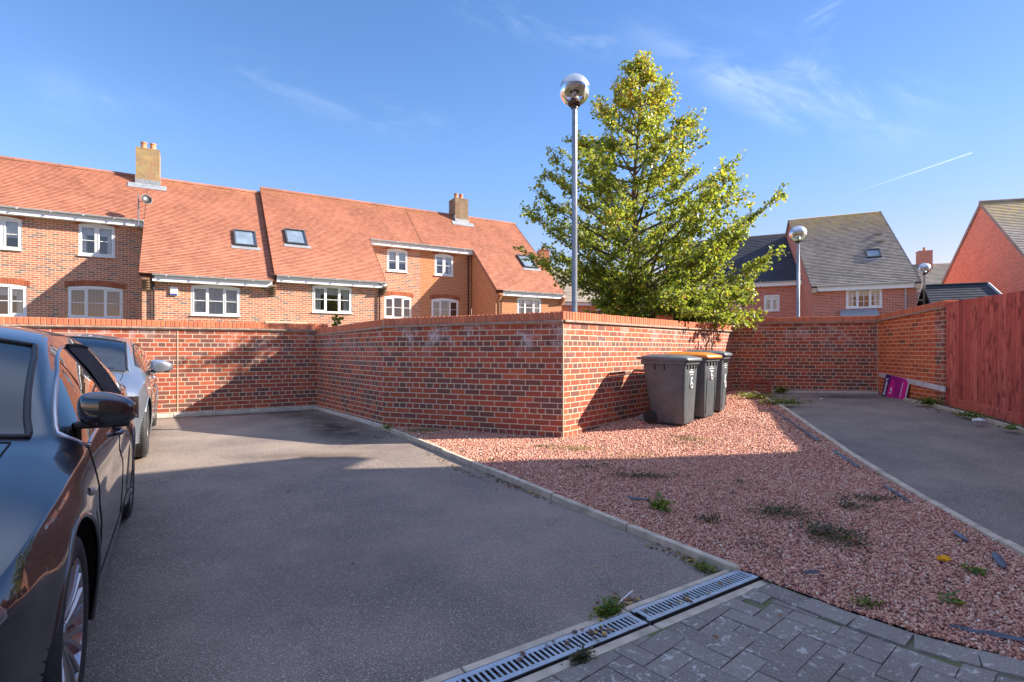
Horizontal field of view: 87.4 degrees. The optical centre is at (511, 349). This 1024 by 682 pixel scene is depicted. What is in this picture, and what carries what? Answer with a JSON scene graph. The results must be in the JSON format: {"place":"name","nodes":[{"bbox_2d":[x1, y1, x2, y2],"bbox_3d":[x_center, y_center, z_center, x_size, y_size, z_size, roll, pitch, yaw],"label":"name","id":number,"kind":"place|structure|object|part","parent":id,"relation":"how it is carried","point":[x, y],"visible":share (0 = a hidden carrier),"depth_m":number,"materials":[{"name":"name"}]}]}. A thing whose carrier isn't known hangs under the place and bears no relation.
{"place":"outdoors","nodes":[
{"label":"outdoors","id":0,"kind":"place"},
{"bbox_2d":[83,409,721,681],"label":"driveway","id":1,"kind":"structure","parent":0,"point":[231,558],"depth_m":3.24,"materials":[{"name":"grey asphalt"}]},
{"bbox_2d":[0,325,138,681],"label":"black saloon car","id":2,"kind":"object","parent":1,"relation":"on","point":[69,409],"visible":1,"depth_m":2.03,"materials":[{"name":"black paint"}]},
{"bbox_3d":[-2.552,0.189,3.257,0.225,0.436,2.499,0,0,-32],"label":"side window","id":3,"kind":"part","parent":2,"relation":"part of","materials":[{"name":"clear glass"}]},
{"bbox_3d":[-2.064,0.660,2.730,0.059,0.658,1.094,0,0,-32],"label":"door","id":4,"kind":"part","parent":2,"relation":"part of","materials":[{"name":"black paint"}]},
{"bbox_3d":[-2.577,0.643,3.548,0.069,0.678,0.836,0,0,-32],"label":"door","id":5,"kind":"part","parent":2,"relation":"part of","materials":[{"name":"black paint"}]},
{"bbox_2d":[59,333,172,457],"bbox_3d":[-5.545,0.496,6.685,2.230,1.423,4.239,0,0,-32],"label":"silver hatchback car","id":6,"kind":"object","parent":1,"relation":"on","point":[131,366],"visible":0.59,"depth_m":6.38,"materials":[{"name":"grey paint"}]},
{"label":"side window","id":7,"kind":"part","parent":6,"relation":"part of","materials":[{"name":"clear glass"}]},
{"bbox_3d":[-4.668,0.572,6.926,0.056,0.677,1.051,0,0,-32],"label":"door","id":8,"kind":"part","parent":6,"relation":"part of","materials":[{"name":"silver metal"}]},
{"bbox_3d":[-5.159,0.555,7.716,0.067,0.697,0.810,0,0,-32],"label":"door","id":9,"kind":"part","parent":6,"relation":"part of","materials":[{"name":"silver metal"}]},
{"bbox_2d":[380,424,739,576],"bbox_3d":[-0.321,1.250,5.506,0.066,0.296,5.852,0,0,-33],"label":"kerb edging","id":10,"kind":"object","parent":1,"relation":"on","point":[690,551],"visible":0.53,"depth_m":4.14,"materials":[{"name":"concrete"}]},
{"bbox_2d":[422,570,772,681],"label":"drain haunching","id":11,"kind":"object","parent":1,"relation":"on","point":[559,667],"visible":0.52,"depth_m":2.41,"materials":[{"name":"concrete"}]},
{"bbox_2d":[441,612,648,681],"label":"drain grate","id":12,"kind":"object","parent":11,"relation":"on","point":[529,665],"visible":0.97,"depth_m":2.25,"materials":[{"name":"grey metal"}]},
{"bbox_2d":[561,644,596,665],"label":"weed","id":13,"kind":"object","parent":11,"relation":"on","point":[579,656],"visible":1,"depth_m":2.17,"materials":[{"name":"green plant"}]},
{"bbox_2d":[587,595,624,620],"bbox_3d":[0.466,1.240,2.599,0.255,0.094,0.107,0,0,-38],"label":"weed","id":14,"kind":"object","parent":11,"relation":"on","point":[606,610],"visible":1,"depth_m":2.58,"materials":[{"name":"green plant"}]},
{"bbox_2d":[630,570,760,625],"bbox_3d":[0.976,1.281,2.787,0.880,0.046,0.133,0,0,-33],"label":"drain grate","id":15,"kind":"object","parent":11,"relation":"on","point":[668,610],"visible":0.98,"depth_m":2.75,"materials":[{"name":"grey metal"}]},
{"bbox_2d":[618,590,632,604],"bbox_3d":[0.567,1.262,2.713,0.013,0.022,0.215,0,0,37],"label":"white straw","id":16,"kind":"object","parent":1,"relation":"on","point":[622,599],"visible":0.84,"depth_m":2.72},
{"bbox_2d":[680,557,729,573],"bbox_3d":[1.114,1.251,3.124,0.130,0.064,0.307,0,0,-42],"label":"weed","id":17,"kind":"object","parent":1,"relation":"on","point":[697,565],"visible":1,"depth_m":3.12,"materials":[{"name":"green plant"}]},
{"bbox_2d":[0,0,1023,314],"label":"sky","id":18,"kind":"structure","parent":0,"point":[911,112],"materials":[{"name":"blue"}]},
{"bbox_2d":[387,389,1023,659],"bbox_3d":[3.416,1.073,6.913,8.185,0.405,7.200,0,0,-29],"label":"gravel","id":19,"kind":"structure","parent":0,"point":[904,561],"depth_m":4.19,"materials":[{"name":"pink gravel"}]},
{"bbox_2d":[376,423,394,428],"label":"weed","id":20,"kind":"object","parent":19,"relation":"on","point":[387,427],"visible":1,"depth_m":7.61,"materials":[{"name":"green plant"}]},
{"bbox_2d":[396,427,453,431],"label":"weed","id":21,"kind":"object","parent":19,"relation":"on","point":[423,429],"visible":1,"depth_m":7.42,"materials":[{"name":"green plant"}]},
{"bbox_2d":[533,444,617,451],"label":"weed","id":22,"kind":"object","parent":19,"relation":"on","point":[570,447],"visible":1,"depth_m":6.24,"materials":[{"name":"green plant"}]},
{"bbox_2d":[628,496,649,499],"bbox_3d":[1.035,1.205,4.360,0.173,0.021,0.056,0,0,0],"label":"weed membrane","id":23,"kind":"object","parent":19,"relation":"on","point":[631,497],"visible":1,"depth_m":4.35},
{"bbox_2d":[587,469,699,479],"bbox_3d":[1.232,1.166,5.072,1.092,0.066,0.366,0,0,0],"label":"weed","id":24,"kind":"object","parent":19,"relation":"on","point":[642,474],"visible":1,"depth_m":5.04,"materials":[{"name":"green plant"}]},
{"bbox_2d":[596,452,696,459],"bbox_3d":[1.368,1.147,5.836,1.270,0.047,0.400,0,0,0],"label":"weed","id":25,"kind":"object","parent":19,"relation":"on","point":[636,455],"visible":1,"depth_m":5.87,"materials":[{"name":"green plant"}]},
{"bbox_2d":[287,391,1023,659],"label":"fallen leaves","id":26,"kind":"object","parent":19,"relation":"on","point":[630,602],"visible":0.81,"depth_m":2.78,"materials":[{"name":"brown plant"}]},
{"bbox_2d":[647,492,674,511],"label":"weed","id":27,"kind":"object","parent":19,"relation":"on","point":[661,504],"visible":1,"depth_m":4.10,"materials":[{"name":"green plant"}]},
{"bbox_2d":[636,354,701,424],"bbox_3d":[2.297,0.564,7.857,0.810,1.010,0.585,0,0,39],"label":"wheelie bin","id":28,"kind":"object","parent":19,"relation":"on","point":[671,382],"visible":1,"depth_m":7.64,"materials":[{"name":"grey plastic"}]},
{"bbox_2d":[664,352,721,416],"bbox_3d":[2.799,0.530,8.409,0.810,1.010,0.585,0,0,43],"label":"wheelie bin","id":29,"kind":"object","parent":19,"relation":"on","point":[706,377],"visible":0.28,"depth_m":8.10,"materials":[{"name":"grey plastic"}]},
{"bbox_2d":[678,436,731,441],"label":"weed","id":30,"kind":"object","parent":19,"relation":"on","point":[697,438],"visible":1,"depth_m":6.67,"materials":[{"name":"green plant"}]},
{"bbox_2d":[681,350,731,410],"bbox_3d":[3.204,0.502,8.943,0.809,1.010,0.585,0,0,33],"label":"wheelie bin","id":31,"kind":"object","parent":19,"relation":"on","point":[721,386],"visible":0.27,"depth_m":8.63,"materials":[{"name":"grey plastic"}]},
{"bbox_2d":[688,512,726,523],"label":"weed","id":32,"kind":"object","parent":19,"relation":"on","point":[708,517],"visible":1,"depth_m":3.85,"materials":[{"name":"green plant"}]},
{"bbox_2d":[726,391,783,398],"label":"weed","id":33,"kind":"object","parent":19,"relation":"on","point":[756,395],"visible":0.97,"depth_m":10.34,"materials":[{"name":"green plant"}]},
{"bbox_2d":[734,500,834,518],"bbox_3d":[2.051,1.194,4.039,0.705,0.066,0.441,0,0,0],"label":"weed","id":34,"kind":"object","parent":19,"relation":"on","point":[769,508],"visible":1,"depth_m":4.01,"materials":[{"name":"green plant"}]},
{"bbox_2d":[749,395,823,404],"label":"weed","id":35,"kind":"object","parent":19,"relation":"on","point":[784,401],"visible":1,"depth_m":9.36,"materials":[{"name":"green plant"}]},
{"bbox_2d":[769,407,819,440],"bbox_3d":[4.009,1.028,7.725,0.049,0.148,2.624,0,0,14],"label":"weed membrane","id":36,"kind":"object","parent":19,"relation":"on","point":[813,436],"visible":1,"depth_m":7.30,"materials":[{"name":"grey fabric"}]},
{"bbox_2d":[801,570,818,573],"bbox_3d":[1.635,1.217,2.940,0.112,0.021,0.016,0,0,-10],"label":"weed membrane","id":37,"kind":"object","parent":19,"relation":"on","point":[811,571],"visible":1,"depth_m":2.94,"materials":[{"name":"grey fabric"}]},
{"bbox_2d":[775,514,894,555],"bbox_3d":[2.122,1.193,3.518,0.537,0.090,0.771,0,0,0],"label":"weed","id":38,"kind":"object","parent":19,"relation":"on","point":[837,535],"visible":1,"depth_m":3.53,"materials":[{"name":"green plant"}]},
{"bbox_2d":[833,449,859,467],"bbox_3d":[3.520,1.137,5.650,0.053,0.059,0.718,0,0,13],"label":"weed membrane","id":39,"kind":"object","parent":19,"relation":"on","point":[846,458],"visible":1,"depth_m":5.62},
{"bbox_2d":[829,495,878,510],"bbox_3d":[2.622,1.184,4.122,0.291,0.079,0.281,0,0,-33],"label":"weed","id":40,"kind":"object","parent":19,"relation":"on","point":[849,505],"visible":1,"depth_m":4.15,"materials":[{"name":"green plant"}]},
{"bbox_2d":[851,590,890,607],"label":"weed","id":41,"kind":"object","parent":19,"relation":"on","point":[866,601],"visible":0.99,"depth_m":2.60,"materials":[{"name":"green plant"}]},
{"bbox_2d":[843,491,915,502],"bbox_3d":[2.962,1.184,4.362,0.590,0.063,0.253,0,0,0],"label":"weed","id":42,"kind":"object","parent":19,"relation":"on","point":[876,497],"visible":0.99,"depth_m":4.34,"materials":[{"name":"green plant"}]},
{"bbox_2d":[881,483,910,501],"bbox_3d":[3.220,1.193,4.500,0.034,0.033,0.514,0,0,14],"label":"weed membrane","id":43,"kind":"object","parent":19,"relation":"on","point":[899,494],"visible":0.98,"depth_m":4.46,"materials":[{"name":"grey fabric"}]},
{"bbox_2d":[935,554,950,560],"bbox_3d":[2.531,1.214,3.145,0.076,0.033,0.053,0,0,0],"label":"plastic scrap","id":44,"kind":"object","parent":19,"relation":"on","point":[942,557],"visible":1,"depth_m":3.13,"materials":[{"name":"yellow plastic"}]},
{"bbox_2d":[938,590,966,605],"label":"weed","id":45,"kind":"object","parent":19,"relation":"on","point":[958,601],"visible":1,"depth_m":2.62,"materials":[{"name":"green plant"}]},
{"bbox_2d":[953,530,969,542],"bbox_3d":[2.955,1.223,3.520,0.045,0.020,0.212,0,0,19],"label":"weed membrane","id":46,"kind":"object","parent":19,"relation":"on","point":[958,534],"visible":1,"depth_m":3.51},
{"bbox_2d":[960,557,989,575],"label":"weed","id":47,"kind":"object","parent":19,"relation":"on","point":[976,570],"visible":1,"depth_m":2.98,"materials":[{"name":"green plant"}]},
{"bbox_2d":[949,624,1023,640],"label":"weed membrane","id":48,"kind":"object","parent":19,"relation":"on","point":[997,634],"visible":1,"depth_m":2.33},
{"bbox_2d":[992,551,1007,567],"bbox_3d":[2.855,1.227,3.135,0.048,0.021,0.275,0,0,33],"label":"weed membrane","id":49,"kind":"object","parent":19,"relation":"on","point":[999,560],"visible":1,"depth_m":3.13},
{"bbox_2d":[461,571,1012,669],"bbox_3d":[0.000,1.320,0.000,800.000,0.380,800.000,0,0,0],"label":"ground","id":50,"kind":"structure","parent":0,"point":[871,617],"depth_m":2.99,"materials":[{"name":"grey concrete"}]},
{"bbox_2d":[0,155,147,319],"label":"terraced house","id":51,"kind":"structure","parent":50,"relation":"on","point":[71,236],"depth_m":19.62,"materials":[{"name":"brick"}]},
{"bbox_2d":[0,214,24,250],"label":"window","id":52,"kind":"structure","parent":51,"relation":"in","point":[10,227],"depth_m":18.66,"materials":[{"name":"white plastic"}]},
{"bbox_2d":[0,278,30,316],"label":"window","id":53,"kind":"structure","parent":51,"relation":"in","point":[13,298],"depth_m":18.76,"materials":[{"name":"white plastic"}]},
{"bbox_2d":[64,280,125,319],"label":"window","id":54,"kind":"structure","parent":51,"relation":"in","point":[87,301],"depth_m":20.07,"materials":[{"name":"white plastic"}]},
{"bbox_2d":[75,222,117,257],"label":"window","id":55,"kind":"structure","parent":51,"relation":"in","point":[95,240],"depth_m":19.91,"materials":[{"name":"white plastic"}]},
{"bbox_2d":[0,317,327,417],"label":"boundary wall","id":56,"kind":"structure","parent":50,"relation":"on","point":[219,368],"depth_m":9.63,"materials":[{"name":"brick"}]},
{"bbox_2d":[127,142,306,323],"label":"terraced house","id":57,"kind":"structure","parent":50,"relation":"on","point":[205,255],"depth_m":20.34,"materials":[{"name":"brick"}]},
{"bbox_2d":[138,194,152,229],"bbox_3d":[-13.760,-5.189,20.058,0.835,1.281,0.371,0,0,16],"label":"satellite dish","id":58,"kind":"object","parent":57,"relation":"attached to","point":[146,198],"visible":1,"depth_m":20.04,"materials":[{"name":"white metal"}]},
{"bbox_2d":[188,283,242,316],"bbox_3d":[-10.825,-1.901,19.586,1.769,1.347,0.160,0,0,-31],"label":"window","id":59,"kind":"structure","parent":57,"relation":"in","point":[206,300],"depth_m":19.61,"materials":[{"name":"white plastic"}]},
{"bbox_2d":[231,229,260,250],"bbox_3d":[-10.739,-4.444,21.563,1.040,0.941,0.980,0,0,-31],"label":"roof window","id":60,"kind":"structure","parent":57,"relation":"in","point":[243,239],"depth_m":21.50,"materials":[{"name":"clear glass"}]},
{"bbox_2d":[260,186,422,326],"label":"terraced house","id":61,"kind":"structure","parent":50,"relation":"on","point":[350,261],"depth_m":23.30,"materials":[{"name":"brick"}]},
{"bbox_2d":[284,228,310,248],"bbox_3d":[-9.109,-4.711,22.588,1.050,0.941,0.980,0,0,-31],"label":"roof window","id":62,"kind":"structure","parent":61,"relation":"in","point":[297,238],"depth_m":22.53,"materials":[{"name":"clear glass"}]},
{"bbox_2d":[310,284,353,313],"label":"window","id":63,"kind":"structure","parent":61,"relation":"in","point":[326,298],"depth_m":21.86,"materials":[{"name":"white plastic"}]},
{"bbox_2d":[385,247,409,272],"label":"window","id":64,"kind":"structure","parent":61,"relation":"in","point":[397,259],"depth_m":25.78,"materials":[{"name":"white plastic"}]},
{"bbox_2d":[382,291,413,317],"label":"window","id":65,"kind":"structure","parent":61,"relation":"in","point":[399,306],"depth_m":26.04,"materials":[{"name":"white plastic"}]},
{"bbox_2d":[405,193,565,316],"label":"terraced house","id":66,"kind":"structure","parent":50,"relation":"on","point":[476,265],"depth_m":27.35,"materials":[{"name":"orange brick"}]},
{"bbox_2d":[433,252,454,276],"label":"window","id":67,"kind":"structure","parent":66,"relation":"in","point":[443,262],"depth_m":27.07,"materials":[{"name":"white plastic"}]},
{"bbox_2d":[430,294,459,316],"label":"window","id":68,"kind":"structure","parent":66,"relation":"in","point":[442,306],"depth_m":27.31,"materials":[{"name":"white plastic"}]},
{"bbox_2d":[516,254,540,270],"bbox_3d":[0.826,-4.642,28.459,1.070,0.969,1.010,0,0,-31],"label":"roof window","id":69,"kind":"structure","parent":66,"relation":"in","point":[527,264],"depth_m":28.33,"materials":[{"name":"clear glass"}]},
{"bbox_2d":[516,297,542,312],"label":"window","id":70,"kind":"structure","parent":66,"relation":"in","point":[524,304],"depth_m":26.73,"materials":[{"name":"white plastic"}]},
{"bbox_2d":[315,311,734,437],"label":"boundary wall","id":71,"kind":"structure","parent":50,"relation":"on","point":[557,374],"depth_m":7.68,"materials":[{"name":"brick"}]},
{"bbox_2d":[331,313,344,325],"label":"shrub","id":72,"kind":"object","parent":71,"relation":"on","point":[335,319],"visible":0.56,"depth_m":11.07,"materials":[{"name":"green plant"}]},
{"bbox_2d":[559,73,589,311],"bbox_3d":[0.980,-1.430,8.400,0.480,5.760,0.480,0,0,0],"label":"street lamp","id":73,"kind":"object","parent":50,"relation":"on","point":[574,86],"visible":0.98,"depth_m":8.36,"materials":[{"name":"metal"}]},
{"bbox_2d":[537,249,659,315],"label":"distant house","id":74,"kind":"structure","parent":50,"relation":"on","point":[582,303],"depth_m":38.35,"materials":[{"name":"red brick"}]},
{"bbox_2d":[513,50,789,329],"bbox_3d":[3.070,-2.868,12.588,6.130,8.250,6.220,0,0,0],"label":"autumn tree","id":75,"kind":"object","parent":50,"relation":"on","point":[636,291],"visible":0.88,"depth_m":11.47,"materials":[{"name":"green plant"}]},
{"bbox_2d":[655,315,672,319],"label":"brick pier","id":76,"kind":"structure","parent":50,"relation":"on","point":[668,317],"depth_m":10.90,"materials":[{"name":"red brick"}]},
{"bbox_2d":[672,233,801,323],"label":"house","id":77,"kind":"structure","parent":50,"relation":"on","point":[776,291],"depth_m":29.86,"materials":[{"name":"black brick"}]},
{"bbox_2d":[763,295,778,311],"bbox_3d":[14.406,-2.558,29.709,0.810,0.903,0.995,0,0,26],"label":"window","id":78,"kind":"structure","parent":77,"relation":"in","point":[771,302],"depth_m":29.39,"materials":[{"name":"white plastic"}]},
{"bbox_2d":[747,307,767,317],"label":"shrub","id":79,"kind":"object","parent":50,"relation":"on","point":[761,311],"visible":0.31,"depth_m":12.51,"materials":[{"name":"green plant"}]},
{"bbox_2d":[789,226,806,316],"bbox_3d":[8.920,-1.210,16.700,0.500,5.320,0.500,0,0,0],"label":"street lamp","id":80,"kind":"object","parent":50,"relation":"on","point":[797,231],"visible":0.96,"depth_m":16.66,"materials":[{"name":"metal"}]},
{"bbox_2d":[722,316,878,393],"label":"boundary wall","id":81,"kind":"structure","parent":50,"relation":"on","point":[832,354],"depth_m":11.56,"materials":[{"name":"brick"}]},
{"bbox_2d":[750,380,770,393],"bbox_3d":[5.349,0.792,11.533,0.400,0.286,0.126,0,0,16],"label":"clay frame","id":82,"kind":"object","parent":81,"relation":"in","point":[767,382],"visible":0.96,"depth_m":11.51,"materials":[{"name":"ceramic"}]},
{"bbox_2d":[785,211,922,316],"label":"house","id":83,"kind":"structure","parent":50,"relation":"on","point":[856,264],"depth_m":26.28,"materials":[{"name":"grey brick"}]},
{"bbox_2d":[846,289,882,308],"bbox_3d":[16.751,-2.414,25.599,1.470,0.913,0.995,0,0,26],"label":"window","id":84,"kind":"structure","parent":83,"relation":"in","point":[855,299],"depth_m":25.33,"materials":[{"name":"white plastic"}]},
{"bbox_2d":[864,248,884,260],"bbox_3d":[17.865,-4.728,26.468,0.850,0.673,0.766,0,0,26],"label":"roof window","id":85,"kind":"structure","parent":83,"relation":"in","point":[874,253],"depth_m":26.44,"materials":[{"name":"clear glass"}]},
{"bbox_2d":[876,300,958,404],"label":"boundary wall","id":86,"kind":"structure","parent":50,"relation":"on","point":[911,343],"depth_m":9.80,"materials":[{"name":"red brick"}]},
{"bbox_2d":[879,373,945,391],"bbox_3d":[7.397,0.583,9.990,0.030,0.220,2.269,0,0,11],"label":"plank","id":87,"kind":"object","parent":86,"relation":"attached to","point":[925,384],"visible":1,"depth_m":9.47,"materials":[{"name":"grey wood"}]},
{"bbox_2d":[917,263,930,304],"bbox_3d":[18.550,-1.080,24.100,0.500,5.660,0.500,0,0,0],"label":"street lamp","id":88,"kind":"object","parent":50,"relation":"on","point":[923,266],"visible":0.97,"depth_m":24.05,"materials":[{"name":"metal"}]},
{"bbox_2d":[912,247,949,302],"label":"distant house","id":89,"kind":"structure","parent":50,"relation":"on","point":[935,274],"depth_m":48.12,"materials":[{"name":"red brick"}]},
{"bbox_2d":[917,282,1001,305],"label":"garage","id":90,"kind":"structure","parent":50,"relation":"on","point":[949,291],"depth_m":23.36,"materials":[{"name":"black brick"}]},
{"bbox_2d":[941,198,1023,293],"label":"gable house","id":91,"kind":"structure","parent":50,"relation":"on","point":[990,248],"depth_m":26.25,"materials":[{"name":"red brick"}]},
{"bbox_2d":[945,291,1023,425],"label":"timber fence","id":92,"kind":"object","parent":50,"relation":"on","point":[985,355],"visible":0.97,"depth_m":7.87,"materials":[{"name":"red wood"}]},
{"bbox_2d":[536,582,1023,681],"bbox_3d":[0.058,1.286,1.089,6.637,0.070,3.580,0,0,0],"label":"block paving","id":93,"kind":"structure","parent":0,"point":[686,650],"depth_m":2.22,"materials":[{"name":"grey concrete"}]},
{"bbox_2d":[764,392,1023,546],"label":"parking bay","id":94,"kind":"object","parent":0,"point":[968,468],"visible":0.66,"depth_m":6.16,"materials":[{"name":"grey asphalt"}]},
{"bbox_2d":[772,382,789,392],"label":"weed","id":95,"kind":"object","parent":94,"relation":"on","point":[782,389],"visible":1,"depth_m":11.41,"materials":[{"name":"green plant"}]},
{"bbox_2d":[753,391,1023,556],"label":"kerb edging","id":96,"kind":"object","parent":94,"relation":"on","point":[1013,546],"visible":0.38,"depth_m":4.49,"materials":[{"name":"concrete"}]},
{"bbox_2d":[881,374,908,399],"bbox_3d":[7.396,0.742,10.343,0.016,0.460,0.753,9,6,5],"label":"estate sign","id":97,"kind":"object","parent":94,"relation":"on","point":[895,387],"visible":0.99,"depth_m":10.34,"materials":[{"name":"plastic"}]},
{"bbox_2d":[904,398,1023,432],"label":"kerb edging","id":98,"kind":"object","parent":94,"relation":"on","point":[992,421],"visible":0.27,"depth_m":8.31,"materials":[{"name":"concrete"}]},
{"bbox_2d":[937,408,995,419],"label":"weed","id":99,"kind":"object","parent":94,"relation":"on","point":[968,414],"visible":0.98,"depth_m":7.72,"materials":[{"name":"green plant"}]},
{"bbox_2d":[909,398,1023,427],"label":"soil strip","id":100,"kind":"object","parent":94,"relation":"on","point":[1000,420],"visible":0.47,"depth_m":7.70,"materials":[{"name":"brown soil"}]},
{"bbox_2d":[914,395,943,404],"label":"weed","id":101,"kind":"object","parent":100,"relation":"on","point":[928,401],"visible":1,"depth_m":8.97,"materials":[{"name":"green plant"}]},
{"bbox_2d":[972,418,984,420],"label":"white litter","id":102,"kind":"object","parent":94,"relation":"on","point":[978,419],"visible":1,"depth_m":7.28,"materials":[{"name":"white paper"}]},
{"bbox_2d":[998,421,1022,429],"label":"weed","id":103,"kind":"object","parent":94,"relation":"on","point":[1010,427],"visible":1,"depth_m":6.83,"materials":[{"name":"green plant"}]}
]}

